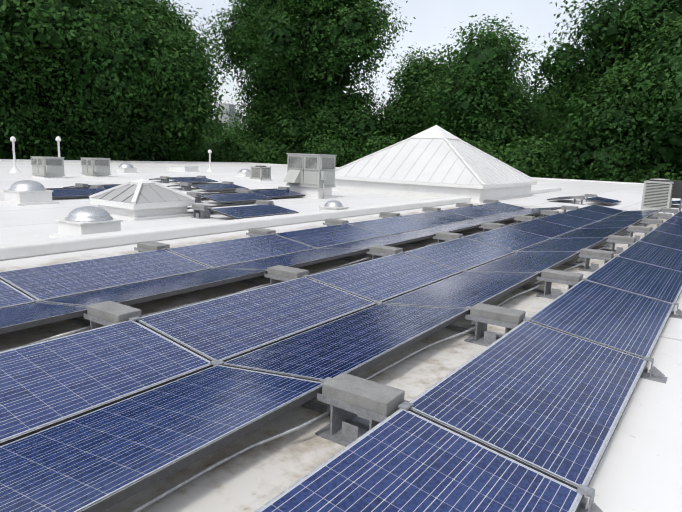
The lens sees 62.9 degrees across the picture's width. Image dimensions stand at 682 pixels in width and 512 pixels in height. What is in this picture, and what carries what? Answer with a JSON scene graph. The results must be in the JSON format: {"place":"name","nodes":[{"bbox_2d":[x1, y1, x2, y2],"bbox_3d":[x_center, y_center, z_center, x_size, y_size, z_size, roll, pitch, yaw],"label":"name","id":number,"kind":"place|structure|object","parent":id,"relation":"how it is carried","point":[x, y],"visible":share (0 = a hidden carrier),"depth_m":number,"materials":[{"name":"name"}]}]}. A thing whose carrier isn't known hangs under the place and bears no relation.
{"place":"outdoors","nodes":[
{"label":"outdoors","id":0,"kind":"place"},
{"bbox_2d":[75,183,87,186],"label":"solar ballast blocks","id":1,"kind":"object","parent":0,"point":[80,184],"depth_m":17.27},
{"bbox_2d":[90,185,103,188],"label":"solar ballast blocks","id":2,"kind":"object","parent":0,"point":[96,186],"depth_m":16.73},
{"bbox_2d":[198,103,239,130],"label":"distant building","id":3,"kind":"structure","parent":0,"point":[229,107],"depth_m":176.84,"materials":[{"name":"concrete"}]},
{"bbox_2d":[236,187,289,190],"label":"ballast blocks","id":4,"kind":"object","parent":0,"point":[237,189],"depth_m":18.41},
{"bbox_2d":[0,161,681,511],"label":"roof","id":5,"kind":"structure","parent":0,"point":[639,468],"depth_m":4.17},
{"bbox_2d":[10,136,21,172],"bbox_3d":[-16.169,-5.024,27.569,0.560,1.760,0.546,9,13,34],"label":"vent stack","id":6,"kind":"object","parent":5,"relation":"on","point":[15,169],"visible":1,"depth_m":27.52,"materials":[{"name":"white paint"}]},
{"bbox_2d":[0,180,58,205],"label":"dome skylight","id":7,"kind":"object","parent":5,"relation":"on","point":[24,192],"visible":1,"depth_m":13.48,"materials":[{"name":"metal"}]},
{"bbox_2d":[30,156,64,177],"bbox_3d":[-12.764,-3.869,24.323,1.128,0.896,0.963,9,13,34],"label":"rooftop unit","id":8,"kind":"object","parent":5,"relation":"on","point":[47,167],"visible":1,"depth_m":24.02,"materials":[{"name":"grey paint"}]},
{"bbox_2d":[56,136,65,172],"bbox_3d":[-14.718,-5.305,29.110,0.560,1.860,0.546,9,13,34],"label":"vent stack","id":9,"kind":"object","parent":5,"relation":"on","point":[58,139],"visible":0.46,"depth_m":28.98,"materials":[{"name":"white paint"}]},
{"bbox_2d":[46,187,88,189],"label":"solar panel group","id":10,"kind":"object","parent":5,"relation":"on","point":[67,188],"visible":0.16,"depth_m":16.31,"materials":[{"name":"metal"}]},
{"bbox_2d":[52,188,104,197],"bbox_3d":[-7.385,-1.772,15.632,0.875,0.156,1.960,9,13,34],"label":"solar panel group","id":11,"kind":"object","parent":5,"relation":"on","point":[65,193],"visible":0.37,"depth_m":15.48,"materials":[{"name":"glass"}]},
{"bbox_2d":[49,206,122,237],"bbox_3d":[-4.042,-0.547,8.957,0.880,0.504,0.880,9,13,34],"label":"dome skylight","id":12,"kind":"object","parent":5,"relation":"on","point":[84,220],"visible":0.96,"depth_m":8.73,"materials":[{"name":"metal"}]},
{"bbox_2d":[63,184,120,187],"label":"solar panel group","id":13,"kind":"object","parent":5,"relation":"on","point":[89,185],"visible":0.21,"depth_m":18.18,"materials":[{"name":"metal"}]},
{"bbox_2d":[81,158,110,176],"bbox_3d":[-11.586,-4.195,26.396,1.068,0.876,0.963,9,13,34],"label":"rooftop unit","id":14,"kind":"object","parent":5,"relation":"on","point":[95,167],"visible":1,"depth_m":26.09,"materials":[{"name":"grey paint"}]},
{"bbox_2d":[86,185,117,189],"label":"solar panel group","id":15,"kind":"object","parent":5,"relation":"on","point":[108,187],"visible":0.16,"depth_m":17.59,"materials":[{"name":"metal"}]},
{"bbox_2d":[113,163,138,172],"bbox_3d":[-12.277,-5.042,31.868,1.000,0.523,1.000,9,13,34],"label":"dome skylight","id":16,"kind":"object","parent":5,"relation":"on","point":[125,168],"visible":1,"depth_m":31.59,"materials":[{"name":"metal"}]},
{"bbox_2d":[89,178,194,220],"bbox_3d":[-4.309,-1.288,12.136,1.619,0.800,1.619,9,13,34],"label":"pyramid skylight","id":17,"kind":"object","parent":5,"relation":"on","point":[140,199],"visible":0.98,"depth_m":11.73,"materials":[{"name":"white paint"}]},
{"bbox_2d":[149,177,195,179],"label":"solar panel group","id":18,"kind":"object","parent":5,"relation":"on","point":[172,177],"visible":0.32,"depth_m":24.31,"materials":[{"name":"metal"}]},
{"bbox_2d":[159,177,201,182],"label":"solar panel stands","id":19,"kind":"object","parent":5,"relation":"on","point":[164,180],"visible":0.44,"depth_m":23.53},
{"bbox_2d":[160,176,205,178],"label":"ballast blocks","id":20,"kind":"object","parent":19,"relation":"on","point":[166,177],"depth_m":23.52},
{"bbox_2d":[167,165,199,171],"bbox_3d":[-10.341,-5.744,36.569,1.760,0.350,1.260,9,13,34],"label":"roof hatch","id":21,"kind":"object","parent":5,"relation":"on","point":[182,168],"visible":1,"depth_m":36.14,"materials":[{"name":"white metal"}]},
{"bbox_2d":[168,178,217,182],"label":"solar panel group","id":22,"kind":"object","parent":5,"relation":"on","point":[194,180],"visible":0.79,"depth_m":23.79,"materials":[{"name":"glass"}]},
{"bbox_2d":[167,183,220,186],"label":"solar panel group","id":23,"kind":"object","parent":5,"relation":"on","point":[192,184],"visible":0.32,"depth_m":20.49,"materials":[{"name":"metal"}]},
{"bbox_2d":[179,183,226,190],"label":"solar panel stands","id":24,"kind":"object","parent":5,"relation":"on","point":[185,188],"visible":0.52,"depth_m":19.66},
{"bbox_2d":[180,181,232,185],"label":"ballast blocks","id":25,"kind":"object","parent":24,"relation":"on","point":[188,184],"depth_m":19.74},
{"bbox_2d":[206,150,213,171],"bbox_3d":[-8.687,-6.316,36.932,0.560,1.460,0.546,9,13,34],"label":"vent stack","id":26,"kind":"object","parent":5,"relation":"on","point":[209,169],"visible":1,"depth_m":36.87,"materials":[{"name":"white paint"}]},
{"bbox_2d":[187,192,243,202],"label":"solar panel stands","id":27,"kind":"object","parent":5,"relation":"on","point":[197,199],"visible":0.23,"depth_m":15.41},
{"bbox_2d":[187,190,251,195],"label":"ballast blocks","id":28,"kind":"object","parent":27,"relation":"on","point":[198,193],"depth_m":15.46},
{"bbox_2d":[191,184,247,190],"bbox_3d":[-4.363,-2.487,20.133,0.875,0.156,1.960,9,13,34],"label":"solar panel group","id":29,"kind":"object","parent":5,"relation":"on","point":[212,187],"visible":0.9,"depth_m":19.94,"materials":[{"name":"metal"}]},
{"bbox_2d":[201,192,237,194],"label":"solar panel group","id":30,"kind":"object","parent":5,"relation":"on","point":[219,193],"visible":0.32,"depth_m":16.57,"materials":[{"name":"metal"}]},
{"bbox_2d":[187,203,254,208],"bbox_3d":[-2.991,-1.179,13.254,0.875,0.156,1.960,9,13,34],"label":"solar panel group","id":31,"kind":"object","parent":5,"relation":"on","point":[229,205],"visible":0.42,"depth_m":13.10,"materials":[{"name":"metal"}]},
{"bbox_2d":[191,203,273,218],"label":"solar panel stands","id":32,"kind":"object","parent":5,"relation":"on","point":[198,213],"visible":0.52,"depth_m":12.04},
{"bbox_2d":[192,200,272,209],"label":"ballast blocks","id":33,"kind":"object","parent":32,"relation":"on","point":[201,206],"depth_m":12.09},
{"bbox_2d":[200,193,271,202],"bbox_3d":[-2.961,-1.664,15.908,0.875,0.156,1.960,9,13,34],"label":"solar panel group","id":34,"kind":"object","parent":5,"relation":"on","point":[234,198],"visible":1,"depth_m":15.72,"materials":[{"name":"metal"}]},
{"bbox_2d":[235,169,250,176],"bbox_3d":[-5.521,-4.822,32.193,0.850,0.449,0.850,9,13,34],"label":"dome skylight","id":35,"kind":"object","parent":5,"relation":"on","point":[244,173],"visible":0.9,"depth_m":31.94,"materials":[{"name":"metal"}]},
{"bbox_2d":[219,188,276,192],"bbox_3d":[-3.076,-2.208,18.861,0.875,0.156,1.960,9,13,34],"label":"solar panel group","id":36,"kind":"object","parent":5,"relation":"on","point":[252,190],"visible":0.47,"depth_m":18.53,"materials":[{"name":"metal"}]},
{"bbox_2d":[209,204,298,218],"bbox_3d":[-1.910,-1.004,12.508,0.875,0.156,1.960,9,13,34],"label":"solar panel group","id":37,"kind":"object","parent":5,"relation":"on","point":[243,212],"visible":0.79,"depth_m":12.34,"materials":[{"name":"metal"}]},
{"bbox_2d":[249,165,271,180],"bbox_3d":[-4.039,-4.184,28.070,0.820,0.782,0.820,9,13,34],"label":"condenser","id":38,"kind":"object","parent":5,"relation":"on","point":[260,172],"visible":1,"depth_m":27.83,"materials":[{"name":"grey paint"}]},
{"bbox_2d":[0,202,527,308],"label":"solar row","id":39,"kind":"object","parent":5,"relation":"on","point":[20,287],"visible":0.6,"depth_m":6.69,"materials":[{"name":"glass"}]},
{"bbox_2d":[252,189,304,197],"bbox_3d":[-1.995,-2.033,18.115,0.875,0.156,1.960,9,13,34],"label":"solar panel group","id":40,"kind":"object","parent":5,"relation":"on","point":[277,193],"visible":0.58,"depth_m":17.91,"materials":[{"name":"glass"}]},
{"bbox_2d":[0,207,560,333],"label":"solar row","id":41,"kind":"object","parent":5,"relation":"on","point":[17,318],"visible":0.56,"depth_m":5.50,"materials":[{"name":"glass"}]},
{"bbox_2d":[0,187,561,260],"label":"roof curb","id":42,"kind":"structure","parent":5,"relation":"on","point":[24,249],"depth_m":9.37,"materials":[{"name":"white paint"}]},
{"bbox_2d":[0,211,562,351],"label":"ridge conduit","id":43,"kind":"object","parent":5,"relation":"on","point":[62,334],"visible":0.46,"depth_m":5.18,"materials":[{"name":"grey metal"}]},
{"bbox_2d":[33,208,529,301],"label":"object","id":44,"kind":"object","parent":5,"relation":"on","point":[39,300],"visible":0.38,"depth_m":6.41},
{"bbox_2d":[283,153,336,198],"bbox_3d":[-1.070,-2.680,18.611,1.508,1.436,1.245,9,13,34],"label":"rooftop unit","id":45,"kind":"object","parent":5,"relation":"on","point":[312,176],"visible":0.98,"depth_m":18.35,"materials":[{"name":"grey paint"}]},
{"bbox_2d":[0,205,624,445],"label":"solar row","id":46,"kind":"object","parent":5,"relation":"on","point":[47,384],"visible":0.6,"depth_m":4.02,"materials":[{"name":"glass"}]},
{"bbox_2d":[134,200,491,251],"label":"panel mounts","id":47,"kind":"object","parent":5,"relation":"on","point":[145,250],"visible":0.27,"depth_m":10.09,"materials":[{"name":"metal"}]},
{"bbox_2d":[137,199,498,250],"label":"ballast blocks","id":48,"kind":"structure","parent":47,"relation":"on","point":[150,245],"depth_m":8.63,"materials":[{"name":"concrete"}]},
{"bbox_2d":[0,159,643,184],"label":"roof edge coping","id":49,"kind":"object","parent":5,"relation":"on","point":[335,167],"visible":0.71,"depth_m":46.98,"materials":[{"name":"white metal"}]},
{"bbox_2d":[0,210,660,511],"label":"solar row","id":50,"kind":"object","parent":5,"relation":"on","point":[104,458],"visible":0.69,"depth_m":2.91,"materials":[{"name":"glass"}]},
{"bbox_2d":[83,208,580,329],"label":"mounting brackets","id":51,"kind":"object","parent":5,"relation":"on","point":[95,322],"visible":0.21,"depth_m":5.79,"materials":[{"name":"metal"}]},
{"bbox_2d":[87,205,577,323],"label":"ballast blocks","id":52,"kind":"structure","parent":51,"relation":"on","point":[112,312],"depth_m":5.66,"materials":[{"name":"concrete"}]},
{"bbox_2d":[318,200,349,210],"bbox_3d":[-0.177,-1.158,13.418,0.700,0.374,0.700,9,13,34],"label":"dome skylight","id":53,"kind":"object","parent":5,"relation":"on","point":[333,205],"visible":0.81,"depth_m":13.25,"materials":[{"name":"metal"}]},
{"bbox_2d":[67,225,673,508],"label":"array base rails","id":54,"kind":"object","parent":5,"relation":"on","point":[316,406],"visible":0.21,"depth_m":4.64,"materials":[{"name":"metal"}]},
{"bbox_2d":[129,217,652,511],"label":"cable","id":55,"kind":"object","parent":5,"relation":"on","point":[202,472],"visible":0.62,"depth_m":2.80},
{"bbox_2d":[210,210,625,365],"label":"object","id":56,"kind":"object","parent":5,"relation":"on","point":[216,362],"visible":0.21,"depth_m":4.36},
{"bbox_2d":[332,125,536,202],"bbox_3d":[3.833,-3.969,22.909,6.786,2.770,6.194,9,13,34],"label":"pyramid skylight","id":57,"kind":"object","parent":5,"relation":"on","point":[436,162],"visible":0.98,"depth_m":21.17,"materials":[{"name":"white paint"}]},
{"bbox_2d":[254,211,681,511],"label":"solar row","id":58,"kind":"object","parent":5,"relation":"on","point":[524,416],"visible":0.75,"depth_m":2.85,"materials":[{"name":"glass"}]},
{"bbox_2d":[315,209,678,446],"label":"mounting brackets","id":59,"kind":"object","parent":5,"relation":"on","point":[341,429],"visible":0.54,"depth_m":3.10,"materials":[{"name":"metal"}]},
{"bbox_2d":[322,208,678,416],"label":"ballast blocks","id":60,"kind":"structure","parent":59,"relation":"on","point":[376,397],"depth_m":2.98,"materials":[{"name":"concrete"}]},
{"bbox_2d":[547,196,583,199],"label":"solar panel group","id":61,"kind":"object","parent":5,"relation":"on","point":[567,197],"visible":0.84,"depth_m":20.49,"materials":[{"name":"metal"}]},
{"bbox_2d":[571,196,595,204],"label":"solar panel stands","id":62,"kind":"object","parent":5,"relation":"on","point":[576,202],"visible":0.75,"depth_m":19.94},
{"bbox_2d":[572,194,596,198],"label":"ballast blocks","id":63,"kind":"object","parent":62,"relation":"on","point":[581,197],"depth_m":19.93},
{"bbox_2d":[586,196,620,204],"bbox_3d":[9.604,-2.030,20.368,0.875,0.156,1.960,9,13,34],"label":"solar panel group","id":64,"kind":"object","parent":5,"relation":"on","point":[604,200],"visible":1,"depth_m":20.09,"materials":[{"name":"glass"}]},
{"bbox_2d":[576,302,681,511],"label":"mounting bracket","id":65,"kind":"object","parent":5,"relation":"on","point":[655,374],"visible":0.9,"depth_m":3.86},
{"bbox_2d":[638,178,673,213],"bbox_3d":[10.007,-1.911,17.615,0.860,1.062,0.860,9,13,34],"label":"condenser","id":66,"kind":"object","parent":5,"relation":"on","point":[657,194],"visible":0.96,"depth_m":17.33,"materials":[{"name":"grey paint"}]},
{"bbox_2d":[670,180,681,210],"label":"hvac unit","id":67,"kind":"object","parent":5,"relation":"on","point":[677,189],"visible":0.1,"depth_m":17.43,"materials":[{"name":"metal"}]},
{"bbox_2d":[160,0,623,130],"label":"sky","id":68,"kind":"structure","parent":0,"point":[435,20],"materials":[{"name":"white"}]},
{"label":"ground","id":69,"kind":"structure","parent":0,"visible":0},
{"bbox_2d":[0,127,129,160],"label":"bush","id":70,"kind":"object","parent":69,"relation":"on","point":[63,152],"visible":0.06,"depth_m":52.04,"materials":[{"name":"green plant"}]},
{"bbox_2d":[0,0,130,158],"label":"tree","id":71,"kind":"object","parent":69,"relation":"on","point":[18,25],"visible":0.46,"depth_m":48.20,"materials":[{"name":"green plant"}]},
{"bbox_2d":[0,0,190,160],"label":"tree","id":72,"kind":"object","parent":69,"relation":"on","point":[107,81],"visible":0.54,"depth_m":51.12,"materials":[{"name":"green plant"}]},
{"bbox_2d":[56,132,161,160],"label":"bush","id":73,"kind":"object","parent":69,"relation":"on","point":[109,153],"visible":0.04,"depth_m":56.45,"materials":[{"name":"green plant"}]},
{"bbox_2d":[21,0,233,161],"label":"tree","id":74,"kind":"object","parent":69,"relation":"on","point":[170,68],"visible":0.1,"depth_m":58.22,"materials":[{"name":"green plant"}]},
{"bbox_2d":[105,0,231,161],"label":"tree","id":75,"kind":"object","parent":69,"relation":"on","point":[195,61],"visible":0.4,"depth_m":60.30,"materials":[{"name":"green plant"}]},
{"bbox_2d":[187,132,216,161],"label":"tree","id":76,"kind":"object","parent":69,"relation":"on","point":[202,152],"visible":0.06,"depth_m":73.92,"materials":[{"name":"green plant"}]},
{"bbox_2d":[200,117,244,142],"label":"tree","id":77,"kind":"object","parent":69,"relation":"on","point":[219,130],"visible":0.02,"depth_m":115.57,"materials":[{"name":"green plant"}]},
{"bbox_2d":[206,123,266,151],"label":"bush","id":78,"kind":"object","parent":69,"relation":"on","point":[229,132],"depth_m":99.09,"materials":[{"name":"green plant"}]},
{"bbox_2d":[195,128,286,163],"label":"bush","id":79,"kind":"object","parent":69,"relation":"on","point":[235,150],"visible":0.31,"depth_m":69.27,"materials":[{"name":"green plant"}]},
{"bbox_2d":[195,0,354,147],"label":"tree","id":80,"kind":"object","parent":69,"relation":"on","point":[253,126],"visible":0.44,"depth_m":76.69,"materials":[{"name":"green plant"}]},
{"bbox_2d":[249,128,307,163],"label":"bush","id":81,"kind":"object","parent":69,"relation":"on","point":[282,149],"visible":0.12,"depth_m":75.33,"materials":[{"name":"green plant"}]},
{"bbox_2d":[223,0,415,160],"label":"tree","id":82,"kind":"object","parent":69,"relation":"on","point":[348,112],"visible":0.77,"depth_m":73.40,"materials":[{"name":"green plant"}]},
{"bbox_2d":[297,129,369,166],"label":"bush","id":83,"kind":"object","parent":69,"relation":"on","point":[341,150],"visible":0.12,"depth_m":70.68,"materials":[{"name":"green plant"}]},
{"bbox_2d":[340,126,408,166],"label":"bush","id":84,"kind":"object","parent":69,"relation":"on","point":[371,148],"visible":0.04,"depth_m":70.64,"materials":[{"name":"green plant"}]},
{"bbox_2d":[371,43,457,144],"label":"tree","id":85,"kind":"object","parent":69,"relation":"on","point":[414,77],"visible":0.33,"depth_m":73.24,"materials":[{"name":"green plant"}]},
{"bbox_2d":[455,130,515,165],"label":"bush","id":86,"kind":"object","parent":69,"relation":"on","point":[489,152],"depth_m":56.51,"materials":[{"name":"green plant"}]},
{"bbox_2d":[414,13,558,157],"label":"tree","id":87,"kind":"object","parent":69,"relation":"on","point":[482,89],"visible":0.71,"depth_m":65.52,"materials":[{"name":"green plant"}]},
{"bbox_2d":[491,131,576,178],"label":"bush","id":88,"kind":"object","parent":69,"relation":"on","point":[526,156],"visible":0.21,"depth_m":55.84,"materials":[{"name":"green plant"}]},
{"bbox_2d":[527,78,573,161],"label":"tree","id":89,"kind":"object","parent":69,"relation":"on","point":[551,102],"depth_m":72.77,"materials":[{"name":"green plant"}]},
{"bbox_2d":[548,130,591,179],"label":"bush","id":90,"kind":"object","parent":69,"relation":"on","point":[561,156],"visible":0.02,"depth_m":57.27,"materials":[{"name":"green plant"}]},
{"bbox_2d":[511,0,681,181],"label":"tree","id":91,"kind":"object","parent":69,"relation":"on","point":[613,29],"visible":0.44,"depth_m":53.94,"materials":[{"name":"green plant"}]},
{"bbox_2d":[547,1,681,179],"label":"tree","id":92,"kind":"object","parent":69,"relation":"on","point":[647,109],"visible":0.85,"depth_m":49.01,"materials":[{"name":"green plant"}]},
{"bbox_2d":[565,128,681,182],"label":"bush","id":93,"kind":"object","parent":69,"relation":"on","point":[624,163],"visible":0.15,"depth_m":50.60,"materials":[{"name":"green plant"}]},
{"bbox_2d":[611,127,681,182],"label":"bush","id":94,"kind":"object","parent":69,"relation":"on","point":[672,176],"visible":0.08,"depth_m":48.86,"materials":[{"name":"green plant"}]}
]}

